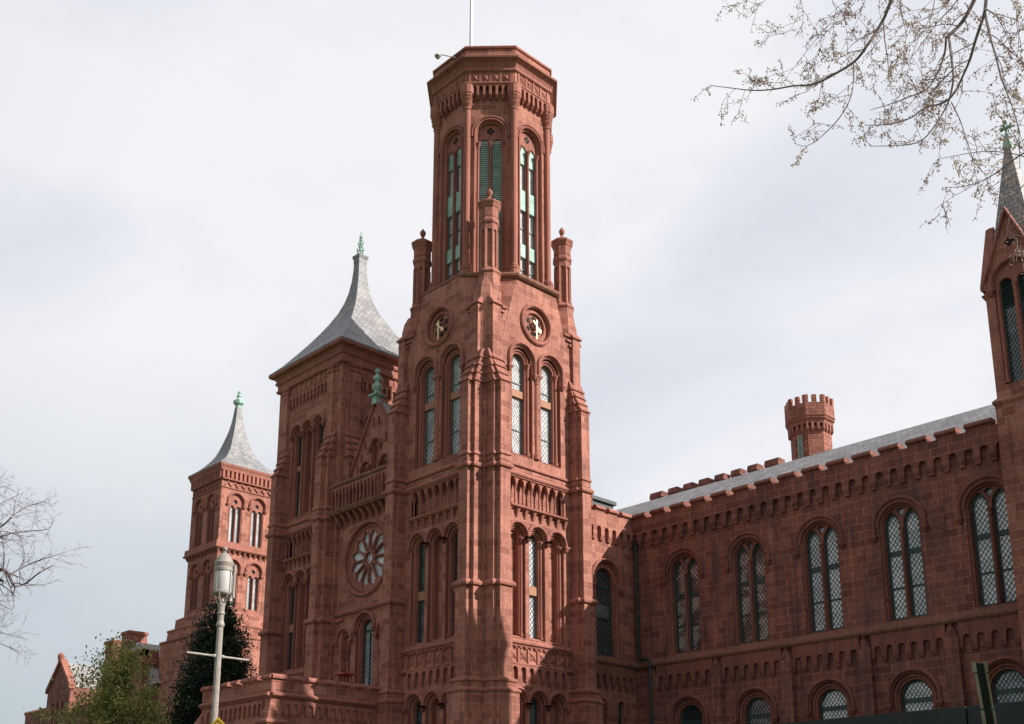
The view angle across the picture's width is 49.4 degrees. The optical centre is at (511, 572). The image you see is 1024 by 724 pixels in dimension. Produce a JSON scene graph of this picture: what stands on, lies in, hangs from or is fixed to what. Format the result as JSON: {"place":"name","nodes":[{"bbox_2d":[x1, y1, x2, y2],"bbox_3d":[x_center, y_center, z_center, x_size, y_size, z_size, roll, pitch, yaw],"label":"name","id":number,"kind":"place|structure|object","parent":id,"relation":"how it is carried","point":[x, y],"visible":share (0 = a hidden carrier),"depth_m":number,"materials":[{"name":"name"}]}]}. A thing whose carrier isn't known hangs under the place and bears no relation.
{"place":"outdoors","nodes":[
{"label":"outdoors","id":0,"kind":"place"},
{"bbox_2d":[24,630,161,723],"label":"gabled wing","id":1,"kind":"structure","parent":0,"point":[58,690],"depth_m":109.32,"materials":[{"name":"red stone"}]},
{"bbox_2d":[258,232,399,685],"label":"bell tower","id":2,"kind":"structure","parent":0,"point":[324,380],"depth_m":64.51,"materials":[{"name":"red stone"}]},
{"bbox_2d":[289,588,294,668],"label":"window","id":3,"kind":"structure","parent":2,"relation":"in","point":[293,592],"depth_m":64.12,"materials":[{"name":"grey glass"}]},
{"bbox_2d":[296,437,301,515],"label":"window","id":4,"kind":"structure","parent":2,"relation":"in","point":[298,468],"depth_m":66.31,"materials":[{"name":"grey glass"}]},
{"bbox_2d":[320,425,323,447],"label":"window","id":5,"kind":"structure","parent":2,"relation":"in","point":[322,428],"depth_m":65.31,"materials":[{"name":"black glass"}]},
{"bbox_2d":[374,45,604,723],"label":"flag tower","id":6,"kind":"structure","parent":0,"point":[487,604],"depth_m":56.42,"materials":[{"name":"stone"}]},
{"bbox_2d":[417,702,421,723],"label":"window","id":7,"kind":"structure","parent":6,"relation":"in","point":[419,714],"depth_m":54.52,"materials":[{"name":"grey glass"}]},
{"bbox_2d":[418,542,424,642],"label":"window","id":8,"kind":"structure","parent":6,"relation":"in","point":[422,550],"depth_m":55.90,"materials":[{"name":"grey glass"}]},
{"bbox_2d":[425,367,434,464],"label":"window","id":9,"kind":"structure","parent":6,"relation":"in","point":[429,406],"depth_m":57.98,"materials":[{"name":"grey glass"}]},
{"bbox_2d":[434,52,455,58],"bbox_3d":[-3.458,-26.770,57.643,1.124,0.420,0.327,2,-14,-9],"label":"floodlight","id":10,"kind":"object","parent":6,"relation":"attached to","point":[437,56],"visible":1,"depth_m":57.54,"materials":[{"name":"metal"}]},
{"bbox_2d":[448,172,452,278],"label":"window","id":11,"kind":"structure","parent":6,"relation":"in","point":[450,174],"depth_m":60.49,"materials":[{"name":"grey glass"}]},
{"bbox_2d":[453,532,457,621],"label":"window","id":12,"kind":"structure","parent":6,"relation":"in","point":[456,542],"depth_m":54.48,"materials":[{"name":"grey glass"}]},
{"bbox_2d":[450,355,460,454],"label":"window","id":13,"kind":"structure","parent":6,"relation":"in","point":[456,371],"depth_m":56.54,"materials":[{"name":"grey glass"}]},
{"bbox_2d":[456,166,460,274],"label":"window","id":14,"kind":"structure","parent":6,"relation":"in","point":[459,168],"depth_m":60.02,"materials":[{"name":"grey glass"}]},
{"bbox_2d":[469,0,472,45],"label":"flagpole","id":15,"kind":"object","parent":6,"relation":"on","point":[471,26],"visible":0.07,"depth_m":65.05,"materials":[{"name":"white metal"}]},
{"bbox_2d":[512,355,522,454],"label":"window","id":16,"kind":"structure","parent":6,"relation":"in","point":[517,394],"depth_m":56.47,"materials":[{"name":"white glass"}]},
{"bbox_2d":[520,165,524,274],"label":"window","id":17,"kind":"structure","parent":6,"relation":"in","point":[522,168],"depth_m":60.01,"materials":[{"name":"white glass"}]},
{"bbox_2d":[529,170,533,278],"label":"window","id":18,"kind":"structure","parent":6,"relation":"in","point":[531,174],"depth_m":60.37,"materials":[{"name":"white glass"}]},
{"bbox_2d":[529,536,536,638],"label":"window","id":19,"kind":"structure","parent":6,"relation":"in","point":[532,545],"depth_m":54.85,"materials":[{"name":"white glass"}]},
{"bbox_2d":[530,699,536,723],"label":"window","id":20,"kind":"structure","parent":6,"relation":"in","point":[533,710],"depth_m":53.46,"materials":[{"name":"grey glass"}]},
{"bbox_2d":[541,366,551,464],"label":"window","id":21,"kind":"structure","parent":6,"relation":"in","point":[546,407],"depth_m":57.83,"materials":[{"name":"white glass"}]},
{"bbox_2d":[0,0,1023,723],"label":"sky","id":22,"kind":"structure","parent":0,"point":[189,189],"materials":[{"name":"white"}]},
{"bbox_2d":[616,405,1023,723],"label":"building wing","id":23,"kind":"structure","parent":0,"point":[873,576],"depth_m":51.96,"materials":[{"name":"red stone"}]},
{"bbox_2d":[675,561,686,652],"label":"window","id":24,"kind":"structure","parent":23,"relation":"in","point":[679,570],"depth_m":58.52,"materials":[{"name":"grey glass"}]},
{"bbox_2d":[681,705,701,723],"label":"window","id":25,"kind":"structure","parent":23,"relation":"in","point":[692,714],"depth_m":56.84,"materials":[{"name":"black glass"}]},
{"bbox_2d":[688,558,700,650],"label":"window","id":26,"kind":"structure","parent":23,"relation":"in","point":[693,567],"depth_m":57.88,"materials":[{"name":"grey glass"}]},
{"bbox_2d":[738,547,751,642],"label":"window","id":27,"kind":"structure","parent":23,"relation":"in","point":[743,569],"depth_m":55.70,"materials":[{"name":"grey glass"}]},
{"bbox_2d":[747,697,770,723],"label":"window","id":28,"kind":"structure","parent":23,"relation":"in","point":[758,711],"depth_m":53.99,"materials":[{"name":"grey glass"}]},
{"bbox_2d":[753,543,767,640],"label":"window","id":29,"kind":"structure","parent":23,"relation":"in","point":[758,561],"depth_m":55.05,"materials":[{"name":"grey glass"}]},
{"bbox_2d":[784,394,834,460],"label":"crenellated turret","id":30,"kind":"object","parent":23,"relation":"on","point":[809,428],"visible":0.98,"depth_m":67.67,"materials":[{"name":"red stone"}]},
{"bbox_2d":[797,435,803,458],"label":"window","id":31,"kind":"structure","parent":30,"relation":"in","point":[800,443],"depth_m":67.63,"materials":[{"name":"glass"}]},
{"bbox_2d":[808,531,825,631],"bbox_3d":[14.507,0.376,52.836,0.082,4.956,0.750,13,-19,-42],"label":"window","id":32,"kind":"structure","parent":23,"relation":"in","point":[816,588],"depth_m":52.86,"materials":[{"name":"grey glass"}]},
{"bbox_2d":[825,527,842,629],"bbox_3d":[15.145,0.216,52.192,0.082,4.956,0.750,13,-19,-42],"label":"window","id":33,"kind":"structure","parent":23,"relation":"in","point":[831,549],"depth_m":52.22,"materials":[{"name":"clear glass"}]},
{"bbox_2d":[820,689,847,719],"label":"window","id":34,"kind":"structure","parent":23,"relation":"in","point":[833,704],"depth_m":51.15,"materials":[{"name":"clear glass"}]},
{"bbox_2d":[886,513,906,619],"bbox_3d":[17.312,-0.328,50.000,0.082,4.956,0.750,13,-19,-42],"label":"window","id":35,"kind":"structure","parent":23,"relation":"in","point":[896,573],"depth_m":50.03,"materials":[{"name":"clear glass"}]},
{"bbox_2d":[905,509,926,616],"bbox_3d":[17.949,-0.488,49.356,0.082,4.956,0.750,13,-19,-42],"label":"window","id":36,"kind":"structure","parent":23,"relation":"in","point":[913,540],"depth_m":49.37,"materials":[{"name":"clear glass"}]},
{"bbox_2d":[902,680,932,711],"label":"window","id":37,"kind":"structure","parent":23,"relation":"in","point":[917,694],"depth_m":48.31,"materials":[{"name":"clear glass"}]},
{"bbox_2d":[972,493,997,605],"bbox_3d":[20.082,-1.024,47.200,0.082,4.956,0.750,13,-19,-42],"label":"window","id":38,"kind":"structure","parent":23,"relation":"in","point":[984,552],"depth_m":47.21,"materials":[{"name":"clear glass"}]},
{"bbox_2d":[993,488,1016,602],"bbox_3d":[20.719,-1.184,46.556,0.082,4.956,0.750,13,-19,-42],"label":"window","id":39,"kind":"structure","parent":23,"relation":"in","point":[999,501],"depth_m":46.62,"materials":[{"name":"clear glass"}]},
{"bbox_2d":[993,669,1023,703],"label":"window","id":40,"kind":"structure","parent":23,"relation":"in","point":[1008,686],"depth_m":45.53,"materials":[{"name":"grey glass"}]},
{"label":"lawn","id":41,"kind":"structure","parent":0,"visible":0},
{"bbox_2d":[0,471,88,667],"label":"bare tree","id":42,"kind":"object","parent":41,"relation":"on","point":[6,572],"visible":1,"depth_m":27.22,"materials":[{"name":"brown plant"}]},
{"bbox_2d":[23,630,189,723],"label":"broadleaf evergreen","id":43,"kind":"object","parent":41,"relation":"on","point":[110,695],"visible":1,"depth_m":59.08,"materials":[{"name":"green plant"}]},
{"bbox_2d":[157,596,259,723],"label":"evergreen tree","id":44,"kind":"object","parent":41,"relation":"on","point":[187,710],"visible":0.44,"depth_m":67.08,"materials":[{"name":"green plant"}]},
{"bbox_2d":[156,390,273,723],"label":"slender bell tower","id":45,"kind":"structure","parent":41,"relation":"on","point":[230,482],"depth_m":92.97,"materials":[{"name":"red stone"}]},
{"bbox_2d":[228,506,233,541],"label":"window","id":46,"kind":"structure","parent":45,"relation":"in","point":[231,509],"depth_m":92.64,"materials":[{"name":"white glass"}]},
{"bbox_2d":[230,573,233,606],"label":"window","id":47,"kind":"structure","parent":45,"relation":"in","point":[231,599],"depth_m":91.50,"materials":[{"name":"white glass"}]},
{"bbox_2d":[234,507,239,542],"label":"window","id":48,"kind":"structure","parent":45,"relation":"in","point":[237,509],"depth_m":93.01,"materials":[{"name":"white glass"}]},
{"bbox_2d":[246,576,250,609],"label":"window","id":49,"kind":"structure","parent":45,"relation":"in","point":[249,578],"depth_m":92.69,"materials":[{"name":"white glass"}]},
{"bbox_2d":[250,511,254,545],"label":"window","id":50,"kind":"structure","parent":45,"relation":"in","point":[253,513],"depth_m":94.03,"materials":[{"name":"white glass"}]},
{"bbox_2d":[252,577,256,610],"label":"window","id":51,"kind":"structure","parent":45,"relation":"in","point":[255,579],"depth_m":93.05,"materials":[{"name":"white glass"}]},
{"bbox_2d":[256,512,260,547],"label":"window","id":52,"kind":"structure","parent":45,"relation":"in","point":[259,515],"depth_m":94.40,"materials":[{"name":"white glass"}]},
{"bbox_2d":[186,547,248,723],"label":"street lamp","id":53,"kind":"object","parent":41,"relation":"on","point":[225,568],"visible":1,"depth_m":24.07,"materials":[{"name":"white metal"}]},
{"bbox_2d":[212,717,223,723],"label":"warning sign","id":54,"kind":"object","parent":41,"relation":"on","point":[218,720],"visible":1,"depth_m":12.98,"materials":[{"name":"metal"}]},
{"bbox_2d":[329,369,391,690],"bbox_3d":[-5.787,2.484,60.854,7.120,27.920,5.950,13,-19,-42],"label":"rose window bay","id":55,"kind":"object","parent":41,"relation":"on","point":[360,519],"visible":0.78,"depth_m":60.12,"materials":[{"name":"red stone"}]},
{"bbox_2d":[343,519,383,596],"bbox_3d":[-7.694,-0.794,59.646,0.470,4.240,4.240,13,-19,-42],"label":"rose window","id":56,"kind":"structure","parent":55,"relation":"in","point":[363,557],"depth_m":59.93,"materials":[{"name":"red stone"}]},
{"bbox_2d":[363,620,372,690],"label":"window","id":57,"kind":"structure","parent":55,"relation":"in","point":[368,637],"depth_m":58.73,"materials":[{"name":"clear glass"}]},
{"bbox_2d":[563,495,636,723],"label":"link block","id":58,"kind":"structure","parent":41,"relation":"on","point":[612,568],"depth_m":59.26,"materials":[{"name":"red stone"}]},
{"bbox_2d":[595,569,611,656],"bbox_3d":[4.752,2.099,58.982,1.440,4.776,0.082,13,-19,-42],"label":"window","id":59,"kind":"structure","parent":58,"relation":"in","point":[603,587],"depth_m":59.10,"materials":[{"name":"black glass"}]},
{"bbox_2d":[617,703,620,723],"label":"window","id":60,"kind":"structure","parent":58,"relation":"in","point":[619,707],"depth_m":58.36,"materials":[{"name":"black glass"}]},
{"bbox_2d":[690,0,1023,273],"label":"budding tree","id":61,"kind":"object","parent":41,"relation":"on","point":[1015,96],"visible":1,"depth_m":9.28,"materials":[{"name":"brown plant"}]},
{"bbox_2d":[779,701,1023,723],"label":"site hoarding","id":62,"kind":"object","parent":41,"relation":"on","point":[1009,713],"visible":1,"depth_m":10.90,"materials":[{"name":"metal"}]},
{"bbox_2d":[971,661,996,723],"bbox_3d":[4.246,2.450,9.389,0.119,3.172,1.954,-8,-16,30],"label":"channel post","id":63,"kind":"object","parent":41,"relation":"on","point":[988,714],"visible":1,"depth_m":9.05,"materials":[{"name":"metal"}]},
{"bbox_2d":[980,120,1023,659],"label":"spire tower","id":64,"kind":"structure","parent":41,"relation":"on","point":[1002,285],"depth_m":46.01,"materials":[{"name":"red stone"}]},
{"bbox_2d":[1001,279,1023,382],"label":"window","id":65,"kind":"structure","parent":64,"relation":"in","point":[1008,303],"depth_m":46.12,"materials":[{"name":"grey glass"}]},
{"bbox_2d":[1018,273,1023,322],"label":"window","id":66,"kind":"structure","parent":64,"relation":"in","point":[1021,279],"depth_m":46.06,"materials":[{"name":"grey glass"}]},
{"label":"forecourt","id":67,"kind":"structure","parent":0,"visible":0},
{"bbox_2d":[194,673,380,723],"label":"carriage porch","id":68,"kind":"object","parent":67,"relation":"on","point":[272,698],"visible":0.88,"depth_m":52.42,"materials":[{"name":"red stone"}]},
{"bbox_2d":[332,672,356,683],"bbox_3d":[-8.530,5.955,56.479,0.800,1.687,1.030,13,-19,-42],"label":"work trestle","id":69,"kind":"object","parent":68,"relation":"on","point":[344,674],"visible":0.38,"depth_m":56.56,"materials":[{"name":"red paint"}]}
]}

